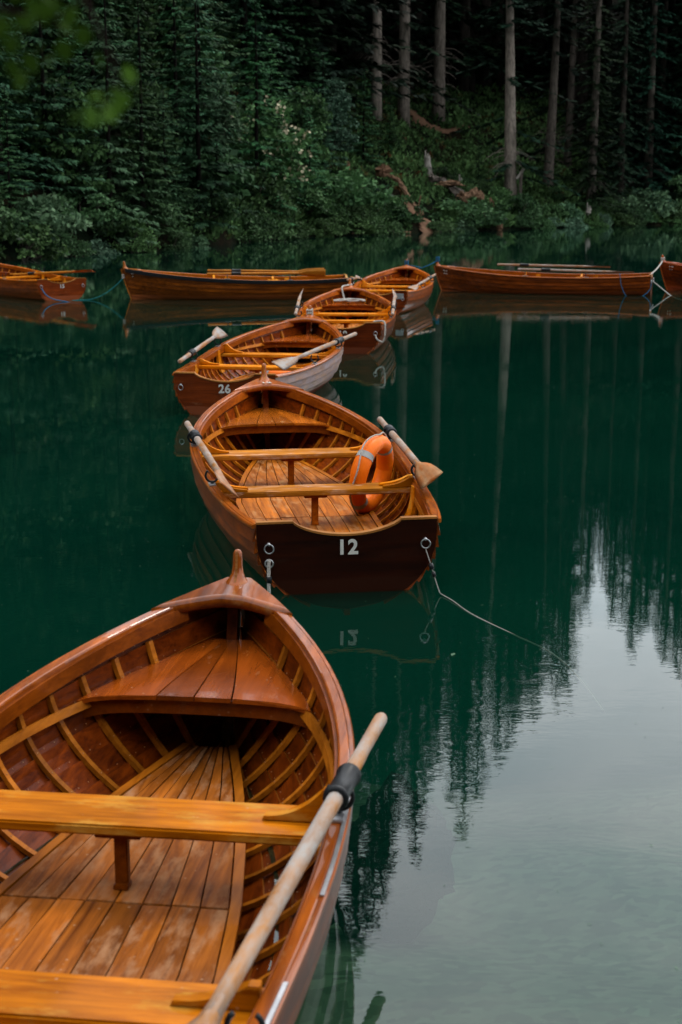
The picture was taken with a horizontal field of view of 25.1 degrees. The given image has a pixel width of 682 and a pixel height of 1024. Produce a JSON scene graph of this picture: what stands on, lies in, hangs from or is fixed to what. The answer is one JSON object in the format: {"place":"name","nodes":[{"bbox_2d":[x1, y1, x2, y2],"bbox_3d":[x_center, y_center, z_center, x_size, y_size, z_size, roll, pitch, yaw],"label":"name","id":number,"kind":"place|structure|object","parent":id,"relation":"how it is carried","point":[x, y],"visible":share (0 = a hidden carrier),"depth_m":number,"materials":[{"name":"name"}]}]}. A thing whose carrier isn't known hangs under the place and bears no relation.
{"place":"outdoors","nodes":[
{"label":"outdoors","id":0,"kind":"place"},
{"bbox_2d":[0,0,140,128],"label":"overhanging twig","id":1,"kind":"object","parent":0,"point":[42,12],"visible":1,"depth_m":1.26,"materials":[{"name":"green plant"}]},
{"bbox_2d":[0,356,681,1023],"bbox_3d":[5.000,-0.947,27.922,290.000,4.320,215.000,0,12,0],"label":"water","id":2,"kind":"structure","parent":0,"point":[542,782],"depth_m":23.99,"materials":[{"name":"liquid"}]},
{"bbox_2d":[0,225,681,375],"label":"water","id":3,"kind":"structure","parent":0,"point":[117,323],"depth_m":28.38,"materials":[{"name":"liquid"}]},
{"bbox_2d":[0,263,86,300],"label":"rowing boat","id":4,"kind":"object","parent":3,"relation":"on","point":[58,287],"visible":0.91,"depth_m":30.57,"materials":[{"name":"brown wood"}]},
{"bbox_2d":[0,549,354,1023],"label":"rowing boat","id":5,"kind":"object","parent":3,"relation":"on","point":[168,769],"visible":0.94,"depth_m":5.14,"materials":[{"name":"brown wood"}]},
{"bbox_2d":[187,712,386,1023],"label":"oar","id":6,"kind":"object","parent":5,"relation":"on","point":[338,791],"visible":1,"depth_m":4.00,"materials":[{"name":"beige wood"}]},
{"bbox_2d":[121,261,353,299],"bbox_3d":[-2.098,-4.616,31.004,4.650,0.933,1.514,-2,12,-9],"label":"rowing boat","id":7,"kind":"object","parent":3,"relation":"on","point":[144,284],"visible":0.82,"depth_m":30.48,"materials":[{"name":"brown wood"}]},
{"bbox_2d":[207,269,325,276],"bbox_3d":[-1.494,-4.789,30.793,2.400,0.172,0.080,-2,32,-11],"label":"oar","id":8,"kind":"object","parent":7,"relation":"on","point":[317,273],"visible":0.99,"depth_m":30.84,"materials":[{"name":"brown wood"}]},
{"bbox_2d":[172,305,343,418],"bbox_3d":[-0.774,-1.714,17.467,1.514,0.933,4.650,2,12,9],"label":"rowing boat","id":9,"kind":"object","parent":3,"relation":"on","point":[204,382],"visible":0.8,"depth_m":17.59,"materials":[{"name":"brown wood"}]},
{"bbox_2d":[272,332,356,369],"bbox_3d":[-0.243,-1.822,17.128,0.172,0.080,2.400,34,23,10],"label":"oar","id":10,"kind":"object","parent":9,"relation":"on","point":[285,363],"visible":0.98,"depth_m":16.70,"materials":[{"name":"beige wood"}]},
{"bbox_2d":[187,363,440,614],"bbox_3d":[-0.310,-0.312,10.840,1.514,0.933,4.650,-2,13,-8],"label":"rowing boat","id":11,"kind":"object","parent":3,"relation":"on","point":[283,454],"visible":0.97,"depth_m":10.05,"materials":[{"name":"brown wood"}]},
{"bbox_2d":[184,421,238,497],"bbox_3d":[-0.913,-0.399,10.370,0.172,0.080,2.400,41,2,-17],"label":"oar","id":12,"kind":"object","parent":11,"relation":"on","point":[195,437],"visible":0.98,"depth_m":10.20,"materials":[{"name":"beige wood"}]},
{"bbox_2d":[348,432,393,514],"bbox_3d":[0.203,-0.255,10.325,0.120,0.578,0.578,16,17,22],"label":"life ring","id":13,"kind":"object","parent":11,"relation":"on","point":[379,446],"visible":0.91,"depth_m":10.20,"materials":[{"name":"plastic"}]},
{"bbox_2d":[377,416,442,488],"bbox_3d":[0.425,-0.449,10.526,0.172,0.080,2.400,-38,14,3],"label":"oar","id":14,"kind":"object","parent":11,"relation":"on","point":[426,474],"visible":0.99,"depth_m":9.80,"materials":[{"name":"beige wood"}]},
{"bbox_2d":[296,278,396,363],"bbox_3d":[0.084,-2.910,23.045,1.514,0.933,4.650,0,12,2],"label":"rowing boat","id":15,"kind":"object","parent":3,"relation":"on","point":[344,318],"visible":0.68,"depth_m":23.73,"materials":[{"name":"brown wood"}]},
{"bbox_2d":[352,259,433,313],"bbox_3d":[1.000,-4.250,29.297,1.514,0.933,4.650,2,12,9],"label":"rowing boat","id":16,"kind":"object","parent":3,"relation":"on","point":[397,280],"visible":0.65,"depth_m":29.78,"materials":[{"name":"brown wood"}]},
{"bbox_2d":[434,262,653,294],"bbox_3d":[4.261,-4.918,32.583,4.650,0.933,1.514,2,12,14],"label":"rowing boat","id":17,"kind":"object","parent":3,"relation":"on","point":[451,278],"visible":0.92,"depth_m":32.05,"materials":[{"name":"brown wood"}]},
{"bbox_2d":[659,255,681,289],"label":"rowing boat","id":18,"kind":"object","parent":3,"relation":"on","point":[671,274],"visible":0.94,"depth_m":33.19,"materials":[{"name":"brown wood"}]},
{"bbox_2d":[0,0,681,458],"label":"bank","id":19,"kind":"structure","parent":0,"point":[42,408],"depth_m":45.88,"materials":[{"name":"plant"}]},
{"bbox_2d":[0,83,46,235],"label":"spruce tree","id":20,"kind":"object","parent":19,"relation":"on","point":[8,196],"visible":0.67,"depth_m":46.54,"materials":[{"name":"green plant"}]},
{"bbox_2d":[0,11,56,133],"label":"shrub","id":21,"kind":"object","parent":19,"relation":"on","point":[8,74],"visible":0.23,"depth_m":50.54,"materials":[{"name":"green plant"}]},
{"bbox_2d":[0,0,63,191],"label":"spruce tree","id":22,"kind":"object","parent":19,"relation":"on","point":[25,156],"visible":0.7,"depth_m":48.24,"materials":[{"name":"green plant"}]},
{"bbox_2d":[0,221,70,259],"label":"shrub","id":23,"kind":"object","parent":19,"relation":"on","point":[34,243],"visible":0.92,"depth_m":45.93,"materials":[{"name":"green plant"}]},
{"bbox_2d":[0,0,105,98],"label":"spruce tree","id":24,"kind":"object","parent":19,"relation":"on","point":[48,35],"visible":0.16,"depth_m":54.66,"materials":[{"name":"green plant"}]},
{"bbox_2d":[14,191,92,234],"bbox_3d":[-9.351,-9.327,48.412,2.732,1.576,2.863,5,13,22],"label":"shrub","id":25,"kind":"object","parent":19,"relation":"on","point":[53,218],"visible":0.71,"depth_m":48.25,"materials":[{"name":"green plant"}]},
{"bbox_2d":[1,0,106,193],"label":"spruce tree","id":26,"kind":"object","parent":19,"relation":"on","point":[42,67],"visible":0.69,"depth_m":49.66,"materials":[{"name":"green plant"}]},
{"bbox_2d":[14,74,120,192],"bbox_3d":[-9.200,-12.348,51.046,3.636,4.263,3.743,5,13,24],"label":"shrub","id":27,"kind":"object","parent":19,"relation":"on","point":[100,156],"visible":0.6,"depth_m":50.20,"materials":[{"name":"green plant"}]},
{"bbox_2d":[51,228,96,256],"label":"shrub","id":28,"kind":"object","parent":19,"relation":"on","point":[76,247],"visible":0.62,"depth_m":48.14,"materials":[{"name":"green plant"}]},
{"bbox_2d":[47,22,120,186],"bbox_3d":[-9.100,-13.764,51.988,3.117,6.162,3.107,-3,13,-15],"label":"spruce tree","id":29,"kind":"object","parent":19,"relation":"on","point":[83,85],"visible":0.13,"depth_m":51.74,"materials":[{"name":"green plant"}]},
{"bbox_2d":[50,178,129,221],"bbox_3d":[-8.627,-10.111,50.542,3.124,1.870,3.037,-7,14,-29],"label":"shrub","id":30,"kind":"object","parent":19,"relation":"on","point":[98,214],"visible":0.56,"depth_m":50.11,"materials":[{"name":"green plant"}]},
{"bbox_2d":[32,0,158,111],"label":"spruce tree","id":31,"kind":"object","parent":19,"relation":"on","point":[79,52],"visible":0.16,"depth_m":56.44,"materials":[{"name":"green plant"}]},
{"bbox_2d":[47,0,148,172],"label":"spruce tree","id":32,"kind":"object","parent":19,"relation":"on","point":[89,24],"visible":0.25,"depth_m":53.60,"materials":[{"name":"green plant"}]},
{"bbox_2d":[80,194,138,232],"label":"shrub","id":33,"kind":"object","parent":19,"relation":"on","point":[115,229],"visible":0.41,"depth_m":51.12,"materials":[{"name":"green plant"}]},
{"bbox_2d":[47,0,173,84],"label":"spruce tree","id":34,"kind":"object","parent":19,"relation":"on","point":[120,12],"visible":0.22,"depth_m":59.05,"materials":[{"name":"green plant"}]},
{"bbox_2d":[66,0,168,73],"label":"shrub","id":35,"kind":"object","parent":19,"relation":"on","point":[150,34],"visible":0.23,"depth_m":60.03,"materials":[{"name":"green plant"}]},
{"bbox_2d":[69,0,171,246],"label":"spruce tree","id":36,"kind":"object","parent":19,"relation":"on","point":[126,208],"visible":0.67,"depth_m":51.03,"materials":[{"name":"green plant"}]},
{"bbox_2d":[101,219,160,251],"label":"shrub","id":37,"kind":"object","parent":19,"relation":"on","point":[139,244],"visible":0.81,"depth_m":51.27,"materials":[{"name":"green plant"}]},
{"bbox_2d":[79,65,183,181],"bbox_3d":[-7.600,-13.753,55.346,3.833,4.494,3.946,-2,12,-8],"label":"shrub","id":38,"kind":"object","parent":19,"relation":"on","point":[127,133],"visible":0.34,"depth_m":54.69,"materials":[{"name":"green plant"}]},
{"bbox_2d":[113,181,178,226],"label":"shrub","id":39,"kind":"object","parent":19,"relation":"on","point":[161,196],"visible":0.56,"depth_m":53.07,"materials":[{"name":"green plant"}]},
{"bbox_2d":[110,0,202,236],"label":"spruce tree","id":40,"kind":"object","parent":19,"relation":"on","point":[137,98],"visible":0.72,"depth_m":52.56,"materials":[{"name":"green plant"}]},
{"bbox_2d":[145,86,197,222],"bbox_3d":[-6.262,-12.605,54.571,2.167,4.910,2.240,3,12,13],"label":"spruce tree","id":41,"kind":"object","parent":19,"relation":"on","point":[168,150],"visible":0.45,"depth_m":54.45,"materials":[{"name":"green plant"}]},
{"bbox_2d":[160,227,192,249],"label":"shrub","id":42,"kind":"object","parent":19,"relation":"on","point":[181,242],"visible":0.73,"depth_m":53.83,"materials":[{"name":"green plant"}]},
{"bbox_2d":[121,0,241,111],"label":"spruce tree","id":43,"kind":"object","parent":19,"relation":"on","point":[169,45],"visible":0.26,"depth_m":61.97,"materials":[{"name":"green plant"}]},
{"bbox_2d":[146,0,222,170],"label":"spruce tree","id":44,"kind":"object","parent":19,"relation":"on","point":[172,90],"visible":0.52,"depth_m":58.13,"materials":[{"name":"green plant"}]},
{"bbox_2d":[140,0,232,98],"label":"shrub","id":45,"kind":"object","parent":19,"relation":"on","point":[215,56],"visible":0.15,"depth_m":63.04,"materials":[{"name":"green plant"}]},
{"bbox_2d":[167,183,221,214],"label":"shrub","id":46,"kind":"object","parent":19,"relation":"on","point":[200,204],"visible":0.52,"depth_m":55.78,"materials":[{"name":"green plant"}]},
{"bbox_2d":[162,1,255,164],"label":"spruce tree","id":47,"kind":"object","parent":19,"relation":"on","point":[207,48],"visible":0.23,"depth_m":60.12,"materials":[{"name":"green plant"}]},
{"bbox_2d":[156,0,264,230],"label":"spruce tree","id":48,"kind":"object","parent":19,"relation":"on","point":[201,127],"visible":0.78,"depth_m":56.04,"materials":[{"name":"green plant"}]},
{"bbox_2d":[183,187,239,219],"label":"shrub","id":49,"kind":"object","parent":19,"relation":"on","point":[224,204],"visible":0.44,"depth_m":56.66,"materials":[{"name":"green plant"}]},
{"bbox_2d":[178,70,248,170],"bbox_3d":[-5.247,-15.263,60.621,3.052,4.280,2.655,2,12,10],"label":"shrub","id":50,"kind":"object","parent":19,"relation":"on","point":[232,109],"visible":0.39,"depth_m":60.19,"materials":[{"name":"green plant"}]},
{"bbox_2d":[174,149,254,211],"bbox_3d":[-5.168,-12.635,58.705,3.796,2.442,3.778,0,12,0],"label":"shrub","id":51,"kind":"object","parent":19,"relation":"on","point":[247,178],"visible":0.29,"depth_m":57.90,"materials":[{"name":"green plant"}]},
{"bbox_2d":[176,0,252,103],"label":"spruce tree","id":52,"kind":"object","parent":19,"relation":"on","point":[227,53],"visible":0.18,"depth_m":66.32,"materials":[{"name":"green plant"}]},
{"bbox_2d":[201,0,303,102],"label":"spruce tree","id":53,"kind":"object","parent":19,"relation":"on","point":[241,10],"visible":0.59,"depth_m":70.02,"materials":[{"name":"green plant"}]},
{"bbox_2d":[233,214,274,242],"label":"shrub","id":54,"kind":"object","parent":19,"relation":"on","point":[252,219],"visible":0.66,"depth_m":60.26,"materials":[{"name":"green plant"}]},
{"bbox_2d":[224,0,312,227],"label":"spruce tree","id":55,"kind":"object","parent":19,"relation":"on","point":[257,160],"visible":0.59,"depth_m":62.02,"materials":[{"name":"green plant"}]},
{"bbox_2d":[238,166,298,220],"bbox_3d":[-3.535,-12.748,62.563,3.397,2.663,3.494,8,15,34],"label":"shrub","id":56,"kind":"object","parent":19,"relation":"on","point":[270,189],"visible":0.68,"depth_m":61.93,"materials":[{"name":"green plant"}]},
{"bbox_2d":[240,204,297,241],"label":"shrub","id":57,"kind":"object","parent":19,"relation":"on","point":[277,231],"visible":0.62,"depth_m":61.01,"materials":[{"name":"green plant"}]},
{"bbox_2d":[224,95,316,187],"bbox_3d":[-3.462,-15.631,65.880,4.905,4.385,5.529,0,12,0],"label":"shrub","id":58,"kind":"object","parent":19,"relation":"on","point":[300,139],"visible":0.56,"depth_m":64.64,"materials":[{"name":"green plant"}]},
{"bbox_2d":[250,29,298,161],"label":"spruce tree","id":59,"kind":"object","parent":19,"relation":"on","point":[270,100],"visible":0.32,"depth_m":67.80,"materials":[{"name":"green plant"}]},
{"bbox_2d":[225,0,339,106],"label":"spruce tree","id":60,"kind":"object","parent":19,"relation":"on","point":[279,36],"visible":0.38,"depth_m":74.48,"materials":[{"name":"green plant"}]},
{"bbox_2d":[266,86,335,171],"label":"shrub","id":61,"kind":"object","parent":19,"relation":"on","point":[318,114],"visible":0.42,"depth_m":70.56,"materials":[{"name":"green plant"}]},
{"bbox_2d":[237,0,377,92],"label":"spruce tree","id":62,"kind":"object","parent":19,"relation":"on","point":[289,71],"visible":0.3,"depth_m":76.58,"materials":[{"name":"green plant"}]},
{"bbox_2d":[285,185,332,214],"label":"shrub","id":63,"kind":"object","parent":19,"relation":"on","point":[314,197],"visible":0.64,"depth_m":66.34,"materials":[{"name":"green plant"}]},
{"bbox_2d":[290,105,330,219],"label":"spruce tree","id":64,"kind":"object","parent":19,"relation":"on","point":[312,159],"visible":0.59,"depth_m":66.97,"materials":[{"name":"green plant"}]},
{"bbox_2d":[265,0,358,115],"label":"spruce tree","id":65,"kind":"object","parent":19,"relation":"on","point":[299,23],"visible":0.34,"depth_m":76.56,"materials":[{"name":"green plant"}]},
{"bbox_2d":[309,49,352,178],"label":"spruce tree","id":66,"kind":"object","parent":19,"relation":"on","point":[326,143],"visible":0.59,"depth_m":71.45,"materials":[{"name":"green plant"}]},
{"bbox_2d":[253,0,418,96],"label":"spruce tree","id":67,"kind":"object","parent":19,"relation":"on","point":[352,62],"visible":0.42,"depth_m":78.07,"materials":[{"name":"green plant"}]},
{"bbox_2d":[312,76,359,153],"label":"shrub","id":68,"kind":"object","parent":19,"relation":"on","point":[343,105],"visible":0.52,"depth_m":74.36,"materials":[{"name":"green plant"}]},
{"bbox_2d":[296,166,393,206],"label":"shrub","id":69,"kind":"object","parent":19,"relation":"on","point":[357,195],"visible":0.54,"depth_m":68.67,"materials":[{"name":"green plant"}]},
{"bbox_2d":[262,0,434,109],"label":"spruce tree","id":70,"kind":"object","parent":19,"relation":"on","point":[345,5],"visible":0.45,"depth_m":78.55,"materials":[{"name":"green plant"}]},
{"bbox_2d":[343,69,393,167],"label":"spruce tree","id":71,"kind":"object","parent":19,"relation":"on","point":[368,144],"visible":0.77,"depth_m":78.01,"materials":[{"name":"green plant"}]},
{"bbox_2d":[356,211,409,234],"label":"shrub","id":72,"kind":"object","parent":19,"relation":"on","point":[391,226],"visible":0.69,"depth_m":68.62,"materials":[{"name":"green plant"}]},
{"bbox_2d":[336,0,430,66],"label":"spruce tree","id":73,"kind":"object","parent":19,"relation":"on","point":[390,37],"visible":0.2,"depth_m":87.01,"materials":[{"name":"green plant"}]},
{"bbox_2d":[344,0,427,120],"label":"spruce tree","id":74,"kind":"object","parent":19,"relation":"on","point":[377,57],"visible":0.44,"depth_m":84.53,"materials":[{"name":"brown plant"}]},
{"bbox_2d":[382,194,428,223],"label":"shrub","id":75,"kind":"object","parent":19,"relation":"on","point":[409,217],"visible":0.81,"depth_m":71.25,"materials":[{"name":"green plant"}]},
{"bbox_2d":[365,0,453,89],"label":"spruce tree","id":76,"kind":"object","parent":19,"relation":"on","point":[394,53],"visible":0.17,"depth_m":90.83,"materials":[{"name":"brown plant"}]},
{"bbox_2d":[344,0,479,126],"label":"spruce tree","id":77,"kind":"object","parent":19,"relation":"on","point":[403,104],"visible":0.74,"depth_m":86.44,"materials":[{"name":"brown plant"}]},
{"bbox_2d":[169,8,681,245],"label":"undergrowth","id":78,"kind":"object","parent":19,"relation":"on","point":[400,159],"visible":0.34,"depth_m":84.68,"materials":[{"name":"plant"}]},
{"bbox_2d":[382,0,468,89],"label":"spruce tree","id":79,"kind":"object","parent":19,"relation":"on","point":[416,56],"visible":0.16,"depth_m":92.40,"materials":[{"name":"brown plant"}]},
{"bbox_2d":[382,0,481,124],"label":"spruce tree","id":80,"kind":"object","parent":19,"relation":"on","point":[438,66],"visible":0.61,"depth_m":89.74,"materials":[{"name":"brown plant"}]},
{"bbox_2d":[411,0,480,89],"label":"spruce tree","id":81,"kind":"object","parent":19,"relation":"on","point":[431,10],"visible":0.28,"depth_m":93.02,"materials":[{"name":"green plant"}]},
{"bbox_2d":[410,0,504,81],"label":"spruce tree","id":82,"kind":"object","parent":19,"relation":"on","point":[467,52],"visible":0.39,"depth_m":92.81,"materials":[{"name":"green plant"}]},
{"bbox_2d":[413,0,505,92],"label":"spruce tree","id":83,"kind":"object","parent":19,"relation":"on","point":[462,80],"visible":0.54,"depth_m":94.94,"materials":[{"name":"brown plant"}]},
{"bbox_2d":[428,197,507,226],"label":"shrub","id":84,"kind":"object","parent":19,"relation":"on","point":[478,209],"visible":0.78,"depth_m":74.44,"materials":[{"name":"green plant"}]},
{"bbox_2d":[431,0,534,90],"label":"spruce tree","id":85,"kind":"object","parent":19,"relation":"on","point":[482,74],"visible":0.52,"depth_m":96.90,"materials":[{"name":"brown plant"}]},
{"bbox_2d":[445,0,542,90],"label":"spruce tree","id":86,"kind":"object","parent":19,"relation":"on","point":[451,79],"visible":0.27,"depth_m":95.75,"materials":[{"name":"brown plant"}]},
{"bbox_2d":[446,0,547,92],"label":"spruce tree","id":87,"kind":"object","parent":19,"relation":"on","point":[472,76],"visible":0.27,"depth_m":96.51,"materials":[{"name":"brown plant"}]},
{"bbox_2d":[452,0,580,195],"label":"spruce tree","id":88,"kind":"object","parent":19,"relation":"on","point":[509,166],"visible":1,"depth_m":80.76,"materials":[{"name":"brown plant"}]},
{"bbox_2d":[475,0,565,90],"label":"spruce tree","id":89,"kind":"object","parent":19,"relation":"on","point":[499,80],"visible":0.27,"depth_m":98.59,"materials":[{"name":"brown plant"}]},
{"bbox_2d":[500,193,544,224],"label":"shrub","id":90,"kind":"object","parent":19,"relation":"on","point":[533,212],"visible":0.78,"depth_m":77.31,"materials":[{"name":"green plant"}]},
{"bbox_2d":[501,3,568,95],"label":"spruce tree","id":91,"kind":"object","parent":19,"relation":"on","point":[526,67],"visible":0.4,"depth_m":100.09,"materials":[{"name":"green plant"}]},
{"bbox_2d":[490,0,599,187],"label":"spruce tree","id":92,"kind":"object","parent":19,"relation":"on","point":[555,54],"visible":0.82,"depth_m":84.89,"materials":[{"name":"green plant"}]},
{"bbox_2d":[519,0,593,125],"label":"spruce tree","id":93,"kind":"object","parent":19,"relation":"on","point":[559,70],"visible":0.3,"depth_m":98.59,"materials":[{"name":"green plant"}]},
{"bbox_2d":[515,0,611,97],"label":"spruce tree","id":94,"kind":"object","parent":19,"relation":"on","point":[534,71],"visible":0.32,"depth_m":100.50,"materials":[{"name":"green plant"}]},
{"bbox_2d":[531,0,610,167],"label":"spruce tree","id":95,"kind":"object","parent":19,"relation":"on","point":[573,73],"visible":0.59,"depth_m":89.19,"materials":[{"name":"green plant"}]},
{"bbox_2d":[538,0,620,142],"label":"spruce tree","id":96,"kind":"object","parent":19,"relation":"on","point":[580,98],"visible":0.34,"depth_m":95.76,"materials":[{"name":"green plant"}]},
{"bbox_2d":[553,0,631,216],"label":"spruce tree","id":97,"kind":"object","parent":19,"relation":"on","point":[589,183],"visible":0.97,"depth_m":80.97,"materials":[{"name":"green plant"}]},
{"bbox_2d":[597,0,653,203],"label":"spruce tree","id":98,"kind":"object","parent":19,"relation":"on","point":[623,169],"visible":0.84,"depth_m":84.54,"materials":[{"name":"green plant"}]},
{"bbox_2d":[574,0,681,194],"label":"spruce tree","id":99,"kind":"object","parent":19,"relation":"on","point":[633,79],"visible":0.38,"depth_m":88.44,"materials":[{"name":"green plant"}]},
{"bbox_2d":[608,0,681,202],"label":"spruce tree","id":100,"kind":"object","parent":19,"relation":"on","point":[647,164],"visible":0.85,"depth_m":86.77,"materials":[{"name":"green plant"}]},
{"bbox_2d":[614,0,681,191],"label":"spruce tree","id":101,"kind":"object","parent":19,"relation":"on","point":[671,49],"visible":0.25,"depth_m":89.62,"materials":[{"name":"green plant"}]},
{"bbox_2d":[628,0,681,190],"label":"spruce tree","id":102,"kind":"object","parent":19,"relation":"on","point":[666,6],"visible":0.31,"depth_m":88.93,"materials":[{"name":"green plant"}]},
{"bbox_2d":[630,187,681,217],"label":"shrub","id":103,"kind":"object","parent":19,"relation":"on","point":[661,205],"visible":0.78,"depth_m":84.51,"materials":[{"name":"green plant"}]},
{"bbox_2d":[642,3,681,200],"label":"spruce tree","id":104,"kind":"object","parent":19,"relation":"on","point":[679,141],"visible":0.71,"depth_m":88.04,"materials":[{"name":"green plant"}]},
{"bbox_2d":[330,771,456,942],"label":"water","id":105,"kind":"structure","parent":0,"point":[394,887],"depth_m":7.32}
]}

